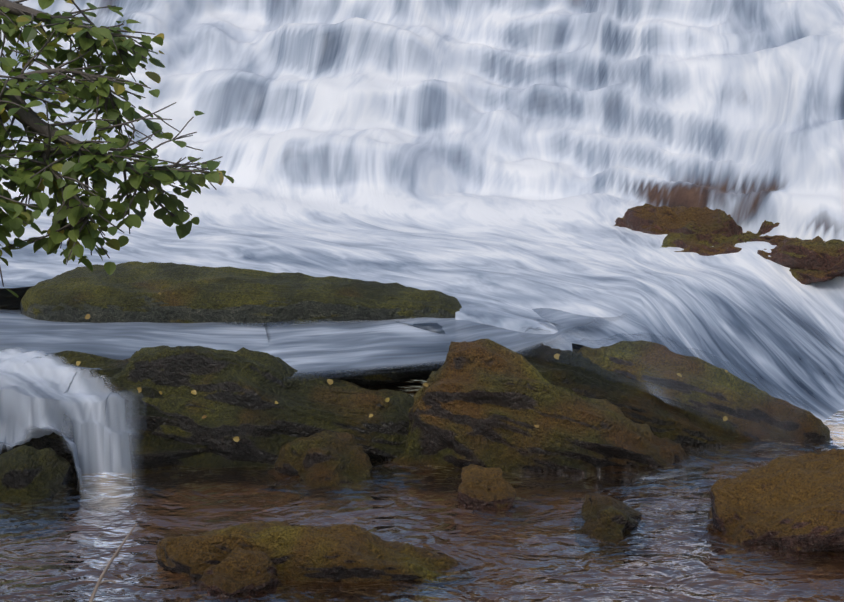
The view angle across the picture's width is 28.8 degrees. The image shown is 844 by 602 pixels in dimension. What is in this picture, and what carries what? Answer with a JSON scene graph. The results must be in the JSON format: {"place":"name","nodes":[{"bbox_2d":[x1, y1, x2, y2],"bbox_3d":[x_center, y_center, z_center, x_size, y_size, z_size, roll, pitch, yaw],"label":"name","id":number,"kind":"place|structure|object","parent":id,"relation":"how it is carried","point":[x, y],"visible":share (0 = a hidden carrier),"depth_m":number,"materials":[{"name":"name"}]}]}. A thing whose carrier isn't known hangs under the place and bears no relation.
{"place":"outdoors","nodes":[
{"label":"outdoors","id":0,"kind":"place"},
{"bbox_2d":[0,286,32,314],"bbox_3d":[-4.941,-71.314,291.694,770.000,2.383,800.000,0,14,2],"label":"ground","id":1,"kind":"structure","parent":0,"point":[10,302],"depth_m":9.54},
{"bbox_2d":[0,445,71,502],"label":"rock","id":2,"kind":"object","parent":1,"relation":"on","point":[29,474],"visible":0.44,"depth_m":6.26,"materials":[{"name":"green stone"}]},
{"bbox_2d":[0,347,143,484],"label":"small waterfall","id":3,"kind":"structure","parent":1,"relation":"on","point":[40,391],"depth_m":6.50,"materials":[{"name":"white liquid"}]},
{"bbox_2d":[0,350,214,468],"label":"boulder","id":4,"kind":"object","parent":1,"relation":"on","point":[154,451],"visible":0.06,"depth_m":6.57,"materials":[{"name":"stone"}]},
{"bbox_2d":[89,523,136,601],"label":"bare twig","id":5,"kind":"object","parent":1,"relation":"on","point":[98,583],"visible":1,"depth_m":2.51,"materials":[{"name":"wood"}]},
{"bbox_2d":[0,0,233,297],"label":"branch","id":6,"kind":"object","parent":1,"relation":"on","point":[95,161],"visible":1,"depth_m":3.54,"materials":[{"name":"green plant"}]},
{"bbox_2d":[21,261,461,385],"bbox_3d":[-0.856,0.102,7.972,2.139,0.518,0.819,0,14,2],"label":"rock slab","id":7,"kind":"object","parent":1,"relation":"on","point":[127,291],"visible":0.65,"depth_m":7.63,"materials":[{"name":"green stone"}]},
{"bbox_2d":[106,345,413,467],"bbox_3d":[-0.462,0.577,6.788,1.812,0.850,0.461,-1,14,-4],"label":"ridge rock","id":8,"kind":"object","parent":1,"relation":"on","point":[240,392],"visible":0.29,"depth_m":6.60,"materials":[{"name":"stone"}]},
{"bbox_2d":[76,292,727,441],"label":"fallen leaves","id":9,"kind":"object","parent":8,"relation":"on","point":[329,381],"visible":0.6,"depth_m":6.70,"materials":[{"name":"yellow plant"}]},
{"bbox_2d":[155,521,459,582],"bbox_3d":[-0.367,0.931,5.655,1.095,0.372,0.403,0,14,2],"label":"rock","id":10,"kind":"object","parent":1,"relation":"on","point":[353,553],"visible":0.52,"depth_m":5.54,"materials":[{"name":"stone"}]},
{"bbox_2d":[393,339,685,471],"bbox_3d":[0.510,0.585,6.706,1.366,0.854,0.438,0,14,2],"label":"ridge rock","id":11,"kind":"object","parent":1,"relation":"on","point":[487,403],"visible":0.56,"depth_m":6.54,"materials":[{"name":"brown stone"}]},
{"bbox_2d":[579,493,642,540],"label":"rock","id":12,"kind":"object","parent":1,"relation":"on","point":[605,518],"visible":0.5,"depth_m":5.90,"materials":[{"name":"stone"}]},
{"bbox_2d":[516,341,737,445],"bbox_3d":[0.922,0.460,7.181,1.250,0.546,0.733,5,15,21],"label":"rock","id":13,"kind":"object","parent":1,"relation":"on","point":[660,417],"visible":0.17,"depth_m":6.97,"materials":[{"name":"stone"}]},
{"bbox_2d":[578,340,829,440],"bbox_3d":[1.220,0.459,7.098,1.129,0.515,0.273,6,15,24],"label":"lip rock","id":14,"kind":"object","parent":13,"relation":"on","point":[807,425],"depth_m":7.01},
{"bbox_2d":[467,304,811,443],"bbox_3d":[0.932,0.340,7.279,1.666,0.495,0.668,5,15,19],"label":"slab sheet","id":15,"kind":"object","parent":14,"relation":"on","point":[663,367],"visible":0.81,"depth_m":7.07,"materials":[{"name":"white liquid"}]},
{"bbox_2d":[708,448,843,551],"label":"boulder","id":16,"kind":"object","parent":1,"relation":"on","point":[794,504],"visible":0.56,"depth_m":5.87,"materials":[{"name":"brown stone"}]},
{"bbox_2d":[0,0,843,421],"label":"cascade water","id":17,"kind":"structure","parent":0,"point":[506,164],"depth_m":10.13,"materials":[{"name":"white liquid"}]},
{"bbox_2d":[0,308,626,379],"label":"channel water","id":18,"kind":"structure","parent":17,"relation":"in","point":[317,347],"depth_m":7.29,"materials":[{"name":"white liquid"}]},
{"bbox_2d":[614,203,742,236],"bbox_3d":[1.482,-0.322,9.200,0.493,0.481,1.054,-8,16,-30],"label":"ledge rock","id":19,"kind":"object","parent":17,"relation":"in","point":[651,219],"visible":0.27,"depth_m":9.12,"materials":[{"name":"brown stone"}]},
{"bbox_2d":[661,232,741,255],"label":"ledge rock","id":20,"kind":"object","parent":17,"relation":"in","point":[701,243],"visible":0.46,"depth_m":8.76,"materials":[{"name":"brown stone"}]},
{"bbox_2d":[737,220,824,244],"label":"ledge rock","id":21,"kind":"object","parent":17,"relation":"in","point":[765,228],"visible":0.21,"depth_m":8.67,"materials":[{"name":"brown stone"}]},
{"bbox_2d":[757,236,843,284],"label":"ledge rock","id":22,"kind":"object","parent":17,"relation":"in","point":[817,259],"visible":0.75,"depth_m":8.26,"materials":[{"name":"brown stone"}]},
{"bbox_2d":[0,380,843,601],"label":"pool water","id":23,"kind":"structure","parent":0,"point":[532,544],"depth_m":5.89,"materials":[{"name":"brown liquid"}]},
{"bbox_2d":[197,547,285,595],"bbox_3d":[-0.599,0.964,5.517,0.273,0.284,0.375,12,18,40],"label":"rock","id":24,"kind":"object","parent":23,"relation":"in","point":[236,570],"visible":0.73,"depth_m":5.43,"materials":[{"name":"brown rock"},{"name":"moss"}]},
{"bbox_2d":[274,430,372,488],"bbox_3d":[-0.396,0.709,6.539,0.455,0.397,0.402,0,14,2],"label":"rock","id":25,"kind":"object","parent":23,"relation":"in","point":[326,459],"visible":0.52,"depth_m":6.46,"materials":[{"name":"brown stone"}]},
{"bbox_2d":[457,464,515,507],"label":"rock","id":26,"kind":"object","parent":23,"relation":"in","point":[481,486],"visible":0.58,"depth_m":6.17,"materials":[{"name":"brown stone"}]},
{"bbox_2d":[639,437,792,478],"bbox_3d":[1.568,0.591,6.844,1.789,0.011,0.317,-10,17,-34],"label":"foam","id":27,"kind":"object","parent":23,"relation":"on","point":[697,472],"visible":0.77,"depth_m":6.48,"materials":[{"name":"white liquid"}]}
]}

